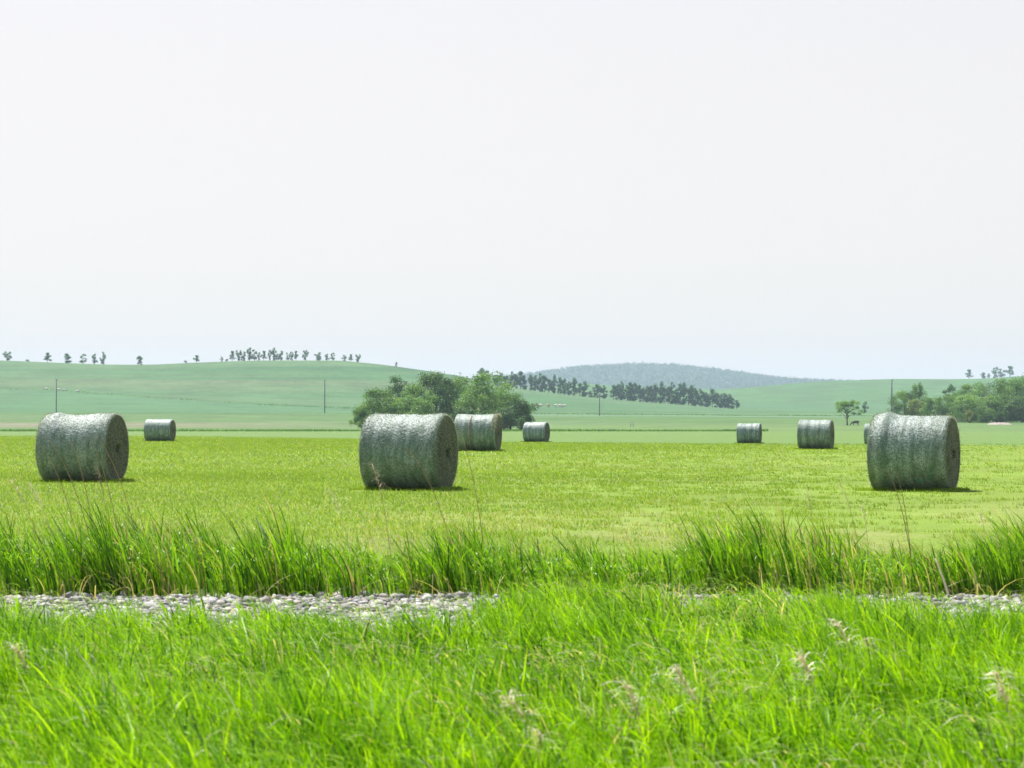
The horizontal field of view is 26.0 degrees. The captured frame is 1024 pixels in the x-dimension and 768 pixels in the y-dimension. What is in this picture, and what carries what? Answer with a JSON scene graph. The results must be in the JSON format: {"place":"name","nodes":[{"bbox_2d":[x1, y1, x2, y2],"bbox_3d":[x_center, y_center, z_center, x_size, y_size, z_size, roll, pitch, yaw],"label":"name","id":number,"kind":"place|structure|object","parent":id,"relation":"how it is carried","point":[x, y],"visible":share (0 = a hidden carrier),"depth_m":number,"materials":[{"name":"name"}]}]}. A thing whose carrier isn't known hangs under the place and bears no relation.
{"place":"outdoors","nodes":[
{"label":"outdoors","id":0,"kind":"place"},
{"bbox_2d":[0,360,1016,416],"bbox_3d":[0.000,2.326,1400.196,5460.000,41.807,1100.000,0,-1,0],"label":"grassy hill","id":1,"kind":"structure","parent":0,"point":[279,383],"depth_m":1248.56,"materials":[{"name":"green plant"}]},
{"bbox_2d":[516,371,523,388],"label":"windbreak tree","id":2,"kind":"object","parent":1,"relation":"on","point":[520,373],"visible":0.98,"depth_m":1479.06,"materials":[{"name":"green plant"}]},
{"bbox_2d":[532,375,539,390],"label":"windbreak tree","id":3,"kind":"object","parent":1,"relation":"on","point":[535,385],"visible":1,"depth_m":1479.75,"materials":[{"name":"green plant"}]},
{"bbox_2d":[536,373,544,391],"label":"windbreak tree","id":4,"kind":"object","parent":1,"relation":"on","point":[538,381],"visible":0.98,"depth_m":1479.53,"materials":[{"name":"green plant"}]},
{"bbox_2d":[541,375,548,391],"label":"windbreak tree","id":5,"kind":"object","parent":1,"relation":"on","point":[544,379],"visible":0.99,"depth_m":1479.30,"materials":[{"name":"green plant"}]},
{"bbox_2d":[550,375,556,392],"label":"windbreak tree","id":6,"kind":"object","parent":1,"relation":"on","point":[553,381],"visible":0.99,"depth_m":1479.32,"materials":[{"name":"green plant"}]},
{"bbox_2d":[556,376,563,393],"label":"windbreak tree","id":7,"kind":"object","parent":1,"relation":"on","point":[560,382],"visible":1,"depth_m":1479.76,"materials":[{"name":"green plant"}]},
{"bbox_2d":[560,378,568,394],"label":"windbreak tree","id":8,"kind":"object","parent":1,"relation":"on","point":[564,392],"visible":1,"depth_m":1479.58,"materials":[{"name":"green plant"}]},
{"bbox_2d":[569,377,577,395],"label":"windbreak tree","id":9,"kind":"object","parent":1,"relation":"on","point":[574,382],"visible":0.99,"depth_m":1479.38,"materials":[{"name":"green plant"}]},
{"bbox_2d":[581,381,589,396],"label":"windbreak tree","id":10,"kind":"object","parent":1,"relation":"on","point":[584,389],"visible":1,"depth_m":1479.42,"materials":[{"name":"green plant"}]},
{"bbox_2d":[592,384,601,397],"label":"windbreak tree","id":11,"kind":"object","parent":1,"relation":"on","point":[595,391],"visible":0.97,"depth_m":1479.63,"materials":[{"name":"green plant"}]},
{"bbox_2d":[599,385,607,398],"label":"windbreak tree","id":12,"kind":"object","parent":1,"relation":"on","point":[604,396],"visible":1,"depth_m":1479.75,"materials":[{"name":"green plant"}]},
{"bbox_2d":[609,385,619,399],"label":"windbreak tree","id":13,"kind":"object","parent":1,"relation":"on","point":[611,391],"visible":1,"depth_m":1469.74,"materials":[{"name":"green plant"}]},
{"bbox_2d":[618,381,624,399],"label":"windbreak tree","id":14,"kind":"object","parent":1,"relation":"on","point":[621,389],"visible":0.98,"depth_m":1469.19,"materials":[{"name":"green plant"}]},
{"bbox_2d":[620,385,632,400],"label":"windbreak tree","id":15,"kind":"object","parent":1,"relation":"on","point":[626,395],"visible":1,"depth_m":1468.44,"materials":[{"name":"green plant"}]},
{"bbox_2d":[627,382,633,400],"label":"windbreak tree","id":16,"kind":"object","parent":1,"relation":"on","point":[630,386],"visible":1,"depth_m":1468.71,"materials":[{"name":"green plant"}]},
{"bbox_2d":[632,382,638,400],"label":"windbreak tree","id":17,"kind":"object","parent":1,"relation":"on","point":[634,391],"visible":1,"depth_m":1469.65,"materials":[{"name":"green plant"}]},
{"bbox_2d":[639,387,645,401],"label":"windbreak tree","id":18,"kind":"object","parent":1,"relation":"on","point":[643,391],"visible":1,"depth_m":1469.14,"materials":[{"name":"green plant"}]},
{"bbox_2d":[643,385,651,401],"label":"windbreak tree","id":19,"kind":"object","parent":1,"relation":"on","point":[648,392],"visible":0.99,"depth_m":1469.15,"materials":[{"name":"green plant"}]},
{"bbox_2d":[645,385,654,401],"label":"windbreak tree","id":20,"kind":"object","parent":1,"relation":"on","point":[651,396],"visible":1,"depth_m":1468.43,"materials":[{"name":"green plant"}]},
{"bbox_2d":[650,384,658,402],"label":"windbreak tree","id":21,"kind":"object","parent":1,"relation":"on","point":[655,387],"visible":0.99,"depth_m":1469.81,"materials":[{"name":"green plant"}]},
{"bbox_2d":[656,381,665,402],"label":"windbreak tree","id":22,"kind":"object","parent":1,"relation":"on","point":[661,387],"visible":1,"depth_m":1468.97,"materials":[{"name":"green plant"}]},
{"bbox_2d":[667,382,676,403],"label":"windbreak tree","id":23,"kind":"object","parent":1,"relation":"on","point":[673,397],"visible":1,"depth_m":1469.21,"materials":[{"name":"green plant"}]},
{"bbox_2d":[671,389,680,403],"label":"windbreak tree","id":24,"kind":"object","parent":1,"relation":"on","point":[674,395],"visible":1,"depth_m":1469.37,"materials":[{"name":"green plant"}]},
{"bbox_2d":[676,382,685,404],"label":"windbreak tree","id":25,"kind":"object","parent":1,"relation":"on","point":[680,388],"visible":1,"depth_m":1469.32,"materials":[{"name":"green plant"}]},
{"bbox_2d":[681,382,687,404],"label":"windbreak tree","id":26,"kind":"object","parent":1,"relation":"on","point":[686,389],"visible":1,"depth_m":1469.67,"materials":[{"name":"green plant"}]},
{"bbox_2d":[687,384,697,405],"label":"windbreak tree","id":27,"kind":"object","parent":1,"relation":"on","point":[691,388],"visible":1,"depth_m":1469.99,"materials":[{"name":"green plant"}]},
{"bbox_2d":[692,388,700,405],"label":"windbreak tree","id":28,"kind":"object","parent":1,"relation":"on","point":[695,402],"visible":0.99,"depth_m":1469.46,"materials":[{"name":"green plant"}]},
{"bbox_2d":[696,388,704,405],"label":"windbreak tree","id":29,"kind":"object","parent":1,"relation":"on","point":[699,399],"visible":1,"depth_m":1469.28,"materials":[{"name":"green plant"}]},
{"bbox_2d":[707,388,716,406],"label":"windbreak tree","id":30,"kind":"object","parent":1,"relation":"on","point":[711,396],"visible":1,"depth_m":1469.62,"materials":[{"name":"green plant"}]},
{"bbox_2d":[713,392,719,407],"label":"windbreak tree","id":31,"kind":"object","parent":1,"relation":"on","point":[716,395],"visible":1,"depth_m":1469.03,"materials":[{"name":"green plant"}]},
{"bbox_2d":[719,393,729,407],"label":"windbreak tree","id":32,"kind":"object","parent":1,"relation":"on","point":[725,402],"visible":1,"depth_m":1468.70,"materials":[{"name":"green plant"}]},
{"bbox_2d":[726,394,733,408],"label":"windbreak tree","id":33,"kind":"object","parent":1,"relation":"on","point":[729,397],"visible":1,"depth_m":1468.69,"materials":[{"name":"green plant"}]},
{"bbox_2d":[0,557,1023,767],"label":"verge ground","id":34,"kind":"structure","parent":0,"point":[202,593],"depth_m":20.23,"materials":[{"name":"green plant"}]},
{"bbox_2d":[4,642,37,673],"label":"dry grass stalk","id":35,"kind":"object","parent":34,"relation":"on","point":[21,651],"visible":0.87,"depth_m":11.69,"materials":[{"name":"plant"}]},
{"bbox_2d":[2,478,41,550],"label":"dry grass stalk","id":36,"kind":"object","parent":34,"relation":"on","point":[24,503],"visible":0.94,"depth_m":20.29,"materials":[{"name":"plant"}]},
{"bbox_2d":[28,483,56,553],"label":"dry grass stalk","id":37,"kind":"object","parent":34,"relation":"on","point":[42,508],"visible":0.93,"depth_m":20.17,"materials":[{"name":"plant"}]},
{"bbox_2d":[41,446,77,541],"bbox_3d":[-4.122,1.229,20.401,0.439,1.331,0.012,0,-1,5],"label":"dry grass stalk","id":38,"kind":"object","parent":34,"relation":"on","point":[64,493],"visible":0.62,"depth_m":20.40,"materials":[{"name":"plant"}]},
{"bbox_2d":[46,437,93,554],"bbox_3d":[-4.067,1.185,20.550,0.508,1.408,0.014,0,-1,-7],"label":"dry grass stalk","id":39,"kind":"object","parent":34,"relation":"on","point":[74,489],"visible":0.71,"depth_m":20.55,"materials":[{"name":"plant"}]},
{"bbox_2d":[70,441,97,561],"bbox_3d":[-3.941,1.206,20.485,0.290,1.372,0.010,0,-1,2],"label":"dry grass stalk","id":40,"kind":"object","parent":34,"relation":"on","point":[84,485],"visible":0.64,"depth_m":20.49,"materials":[{"name":"plant"}]},
{"bbox_2d":[89,438,118,537],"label":"dry grass stalk","id":41,"kind":"object","parent":34,"relation":"on","point":[107,485],"visible":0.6,"depth_m":20.59,"materials":[{"name":"plant"}]},
{"bbox_2d":[95,434,142,567],"bbox_3d":[-3.610,1.179,20.479,0.479,1.430,0.010,0,-1,-1],"label":"dry grass stalk","id":42,"kind":"object","parent":34,"relation":"on","point":[122,488],"visible":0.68,"depth_m":20.48,"materials":[{"name":"plant"}]},
{"bbox_2d":[183,529,203,592],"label":"dry grass stalk","id":43,"kind":"object","parent":34,"relation":"on","point":[197,553],"visible":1,"depth_m":19.98,"materials":[{"name":"plant"}]},
{"bbox_2d":[324,488,353,571],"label":"dry grass stalk","id":44,"kind":"object","parent":34,"relation":"on","point":[341,516],"visible":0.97,"depth_m":20.26,"materials":[{"name":"plant"}]},
{"bbox_2d":[363,462,392,575],"bbox_3d":[-1.238,1.310,20.342,0.341,1.192,0.186,-1,-1,36],"label":"dry grass stalk","id":45,"kind":"object","parent":34,"relation":"on","point":[384,510],"visible":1,"depth_m":20.32,"materials":[{"name":"plant"}]},
{"bbox_2d":[406,447,452,549],"bbox_3d":[-0.728,1.241,20.581,0.513,1.312,0.010,0,-1,0],"label":"dry grass stalk","id":46,"kind":"object","parent":34,"relation":"on","point":[435,497],"visible":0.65,"depth_m":20.58,"materials":[{"name":"plant"}]},
{"bbox_2d":[456,423,484,552],"bbox_3d":[-0.367,1.128,20.599,0.301,1.529,0.011,0,-1,6],"label":"dry grass stalk","id":47,"kind":"object","parent":34,"relation":"on","point":[475,491],"visible":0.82,"depth_m":20.60,"materials":[{"name":"plant"}]},
{"bbox_2d":[495,689,535,734],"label":"dry grass stalk","id":48,"kind":"object","parent":34,"relation":"on","point":[513,704],"visible":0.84,"depth_m":9.86,"materials":[{"name":"plant"}]},
{"bbox_2d":[521,725,560,757],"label":"dry grass stalk","id":49,"kind":"object","parent":34,"relation":"on","point":[539,734],"visible":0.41,"depth_m":9.36,"materials":[{"name":"plant"}]},
{"bbox_2d":[606,680,645,721],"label":"dry grass stalk","id":50,"kind":"object","parent":34,"relation":"on","point":[634,701],"visible":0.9,"depth_m":10.02,"materials":[{"name":"plant"}]},
{"bbox_2d":[656,664,696,708],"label":"dry grass stalk","id":51,"kind":"object","parent":34,"relation":"on","point":[683,681],"visible":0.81,"depth_m":10.56,"materials":[{"name":"plant"}]},
{"bbox_2d":[790,649,827,701],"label":"dry grass stalk","id":52,"kind":"object","parent":34,"relation":"on","point":[802,660],"visible":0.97,"depth_m":11.20,"materials":[{"name":"plant"}]},
{"bbox_2d":[825,619,855,660],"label":"dry grass stalk","id":53,"kind":"object","parent":34,"relation":"on","point":[839,626],"visible":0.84,"depth_m":12.62,"materials":[{"name":"plant"}]},
{"bbox_2d":[852,629,879,662],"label":"dry grass stalk","id":54,"kind":"object","parent":34,"relation":"on","point":[866,644],"visible":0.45,"depth_m":12.27,"materials":[{"name":"plant"}]},
{"bbox_2d":[888,472,911,562],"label":"dry grass stalk","id":55,"kind":"object","parent":34,"relation":"on","point":[903,518],"visible":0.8,"depth_m":20.38,"materials":[{"name":"plant"}]},
{"bbox_2d":[975,663,1018,740],"bbox_3d":[2.267,1.527,10.345,0.239,0.469,0.234,0,-1,0],"label":"dry grass stalk","id":56,"kind":"object","parent":34,"relation":"on","point":[991,673],"visible":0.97,"depth_m":10.34,"materials":[{"name":"plant"}]},
{"bbox_2d":[0,472,1023,598],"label":"tall grass","id":57,"kind":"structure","parent":0,"point":[286,567],"depth_m":19.87,"materials":[{"name":"green plant"}]},
{"bbox_2d":[0,431,1023,578],"bbox_3d":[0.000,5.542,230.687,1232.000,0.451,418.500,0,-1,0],"label":"hay field","id":58,"kind":"structure","parent":0,"point":[1002,438],"depth_m":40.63,"materials":[{"name":"plant"}]},
{"bbox_2d":[35,412,129,480],"bbox_3d":[-9.326,1.376,48.188,1.707,1.611,1.661,0,-1,10],"label":"hay bale","id":59,"kind":"object","parent":58,"relation":"on","point":[60,431],"visible":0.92,"depth_m":47.60},
{"bbox_2d":[144,419,175,440],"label":"hay bale","id":60,"kind":"object","parent":58,"relation":"on","point":[159,430],"visible":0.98,"depth_m":143.38},
{"bbox_2d":[358,412,460,488],"bbox_3d":[-2.034,1.341,43.784,1.702,1.610,1.634,0,-1,16],"label":"hay bale","id":61,"kind":"object","parent":58,"relation":"on","point":[430,442],"visible":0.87,"depth_m":43.21},
{"bbox_2d":[454,412,502,450],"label":"hay bale","id":62,"kind":"object","parent":58,"relation":"on","point":[481,432],"visible":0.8,"depth_m":90.36},
{"bbox_2d":[523,422,549,441],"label":"hay bale","id":63,"kind":"object","parent":58,"relation":"on","point":[536,431],"visible":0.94,"depth_m":159.42},
{"bbox_2d":[736,423,761,442],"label":"hay bale","id":64,"kind":"object","parent":58,"relation":"on","point":[748,433],"visible":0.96,"depth_m":157.39},
{"bbox_2d":[797,419,834,448],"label":"hay bale","id":65,"kind":"object","parent":58,"relation":"on","point":[812,433],"visible":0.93,"depth_m":107.42},
{"bbox_2d":[864,424,869,443],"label":"hay bale","id":66,"kind":"object","parent":58,"relation":"on","point":[866,429],"visible":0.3,"depth_m":153.51},
{"bbox_2d":[865,411,962,489],"bbox_3d":[7.860,1.333,43.383,1.648,1.647,1.687,0,-1,23],"label":"hay bale","id":67,"kind":"object","parent":58,"relation":"on","point":[914,451],"visible":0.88,"depth_m":42.83},
{"bbox_2d":[0,412,1023,430],"bbox_3d":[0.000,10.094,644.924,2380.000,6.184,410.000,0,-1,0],"label":"meadow","id":68,"kind":"structure","parent":0,"point":[137,420],"depth_m":705.19,"materials":[{"name":"green plant"}]},
{"bbox_2d":[348,406,371,428],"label":"bush","id":69,"kind":"object","parent":68,"relation":"on","point":[358,413],"visible":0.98,"depth_m":506.49,"materials":[{"name":"green plant"}]},
{"bbox_2d":[352,387,398,423],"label":"tree","id":70,"kind":"object","parent":68,"relation":"on","point":[373,393],"visible":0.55,"depth_m":510.29,"materials":[{"name":"green plant"}]},
{"bbox_2d":[370,394,407,413],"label":"tree","id":71,"kind":"object","parent":68,"relation":"on","point":[384,409],"visible":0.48,"depth_m":506.27,"materials":[{"name":"green plant"}]},
{"bbox_2d":[384,375,415,413],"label":"tree","id":72,"kind":"object","parent":68,"relation":"on","point":[397,388],"visible":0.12,"depth_m":528.58,"materials":[{"name":"green plant"}]},
{"bbox_2d":[386,393,435,414],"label":"tree","id":73,"kind":"object","parent":68,"relation":"on","point":[419,406],"visible":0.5,"depth_m":503.32,"materials":[{"name":"green plant"}]},
{"bbox_2d":[397,382,438,413],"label":"tree","id":74,"kind":"object","parent":68,"relation":"on","point":[416,391],"visible":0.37,"depth_m":516.42,"materials":[{"name":"green plant"}]},
{"bbox_2d":[0,387,870,430],"bbox_3d":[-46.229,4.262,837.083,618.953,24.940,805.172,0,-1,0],"label":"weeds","id":75,"kind":"object","parent":68,"relation":"on","point":[502,430],"visible":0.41,"depth_m":446.19,"materials":[{"name":"green plant"}]},
{"bbox_2d":[416,370,463,419],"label":"tree","id":76,"kind":"object","parent":68,"relation":"on","point":[439,386],"visible":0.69,"depth_m":528.26,"materials":[{"name":"green plant"}]},
{"bbox_2d":[438,373,479,419],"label":"tree","id":77,"kind":"object","parent":68,"relation":"on","point":[458,380],"visible":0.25,"depth_m":533.11,"materials":[{"name":"green plant"}]},
{"bbox_2d":[450,405,479,420],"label":"bush","id":78,"kind":"object","parent":68,"relation":"on","point":[466,411],"visible":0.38,"depth_m":504.70,"materials":[{"name":"green plant"}]},
{"bbox_2d":[452,388,493,414],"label":"tree","id":79,"kind":"object","parent":68,"relation":"on","point":[483,402],"visible":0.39,"depth_m":510.44,"materials":[{"name":"green plant"}]},
{"bbox_2d":[449,369,519,414],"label":"tree","id":80,"kind":"object","parent":68,"relation":"on","point":[483,388],"visible":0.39,"depth_m":518.88,"materials":[{"name":"green plant"}]},
{"bbox_2d":[490,408,516,429],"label":"bush","id":81,"kind":"object","parent":68,"relation":"on","point":[507,415],"visible":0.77,"depth_m":505.63,"materials":[{"name":"green plant"}]},
{"bbox_2d":[490,391,532,429],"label":"tree","id":82,"kind":"object","parent":68,"relation":"on","point":[505,404],"visible":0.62,"depth_m":512.75,"materials":[{"name":"green plant"}]},
{"bbox_2d":[504,400,539,429],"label":"bush","id":83,"kind":"object","parent":68,"relation":"on","point":[524,416],"visible":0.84,"depth_m":509.45,"materials":[{"name":"green plant"}]},
{"bbox_2d":[834,399,863,424],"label":"tree","id":84,"kind":"object","parent":68,"relation":"on","point":[843,404],"visible":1,"depth_m":638.47,"materials":[{"name":"green plant"}]},
{"bbox_2d":[886,388,922,415],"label":"tree","id":85,"kind":"object","parent":68,"relation":"on","point":[898,407],"visible":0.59,"depth_m":719.66,"materials":[{"name":"green plant"}]},
{"bbox_2d":[907,399,924,415],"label":"tree","id":86,"kind":"object","parent":68,"relation":"on","point":[912,408],"visible":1,"depth_m":703.92,"materials":[{"name":"green plant"}]},
{"bbox_2d":[908,381,927,415],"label":"tree","id":87,"kind":"object","parent":68,"relation":"on","point":[920,393],"visible":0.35,"depth_m":734.57,"materials":[{"name":"green plant"}]},
{"bbox_2d":[919,396,948,415],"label":"tree","id":88,"kind":"object","parent":68,"relation":"on","point":[928,401],"visible":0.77,"depth_m":724.24,"materials":[{"name":"green plant"}]},
{"bbox_2d":[932,393,964,421],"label":"tree","id":89,"kind":"object","parent":68,"relation":"on","point":[949,401],"visible":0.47,"depth_m":727.18,"materials":[{"name":"green plant"}]},
{"bbox_2d":[941,383,964,405],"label":"tree","id":90,"kind":"object","parent":68,"relation":"on","point":[949,388],"visible":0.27,"depth_m":759.43,"materials":[{"name":"green plant"}]},
{"bbox_2d":[945,394,986,421],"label":"tree","id":91,"kind":"object","parent":68,"relation":"on","point":[975,402],"visible":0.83,"depth_m":710.29,"materials":[{"name":"green plant"}]},
{"bbox_2d":[964,409,974,422],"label":"bush","id":92,"kind":"object","parent":68,"relation":"on","point":[968,413],"visible":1,"depth_m":699.12,"materials":[{"name":"green plant"}]},
{"bbox_2d":[951,381,993,419],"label":"tree","id":93,"kind":"object","parent":68,"relation":"on","point":[975,391],"visible":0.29,"depth_m":743.81,"materials":[{"name":"green plant"}]},
{"bbox_2d":[974,405,997,422],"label":"bush","id":94,"kind":"object","parent":68,"relation":"on","point":[984,417],"visible":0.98,"depth_m":702.15,"materials":[{"name":"green plant"}]},
{"bbox_2d":[973,394,1015,421],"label":"tree","id":95,"kind":"object","parent":68,"relation":"on","point":[995,402],"visible":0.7,"depth_m":712.38,"materials":[{"name":"green plant"}]},
{"bbox_2d":[980,378,1015,412],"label":"tree","id":96,"kind":"object","parent":68,"relation":"on","point":[999,389],"visible":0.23,"depth_m":748.29,"materials":[{"name":"green plant"}]},
{"bbox_2d":[993,376,1023,420],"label":"tree","id":97,"kind":"object","parent":68,"relation":"on","point":[1015,384],"visible":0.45,"depth_m":752.14,"materials":[{"name":"green plant"}]},
{"bbox_2d":[1002,395,1023,421],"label":"tree","id":98,"kind":"object","parent":68,"relation":"on","point":[1017,412],"visible":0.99,"depth_m":709.72,"materials":[{"name":"green plant"}]},
{"bbox_2d":[0,588,1023,655],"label":"gravel","id":99,"kind":"structure","parent":0,"point":[356,601],"depth_m":18.83,"materials":[{"name":"grey gravel"}]},
{"bbox_2d":[934,558,949,594],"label":"grass stalk","id":100,"kind":"object","parent":99,"relation":"on","point":[945,585],"visible":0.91,"depth_m":19.59,"materials":[{"name":"plant"}]},
{"bbox_2d":[0,0,1023,381],"label":"sky","id":101,"kind":"structure","parent":0,"point":[821,189],"materials":[{"name":"white"}]},
{"bbox_2d":[490,366,799,388],"bbox_3d":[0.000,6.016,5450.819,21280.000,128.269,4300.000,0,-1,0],"label":"wooded hill","id":102,"kind":"structure","parent":0,"point":[632,371],"depth_m":5466.59,"materials":[{"name":"green plant"}]},
{"bbox_2d":[470,361,862,388],"bbox_3d":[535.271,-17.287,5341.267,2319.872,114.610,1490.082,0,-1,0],"label":"forest","id":103,"kind":"object","parent":102,"relation":"on","point":[708,370],"visible":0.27,"depth_m":5508.63,"materials":[{"name":"green plant"}]},
{"bbox_2d":[517,376,1023,403],"bbox_3d":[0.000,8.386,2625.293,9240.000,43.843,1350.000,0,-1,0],"label":"cropped hill","id":104,"kind":"structure","parent":0,"point":[877,390],"depth_m":2242.21,"materials":[{"name":"green plant"}]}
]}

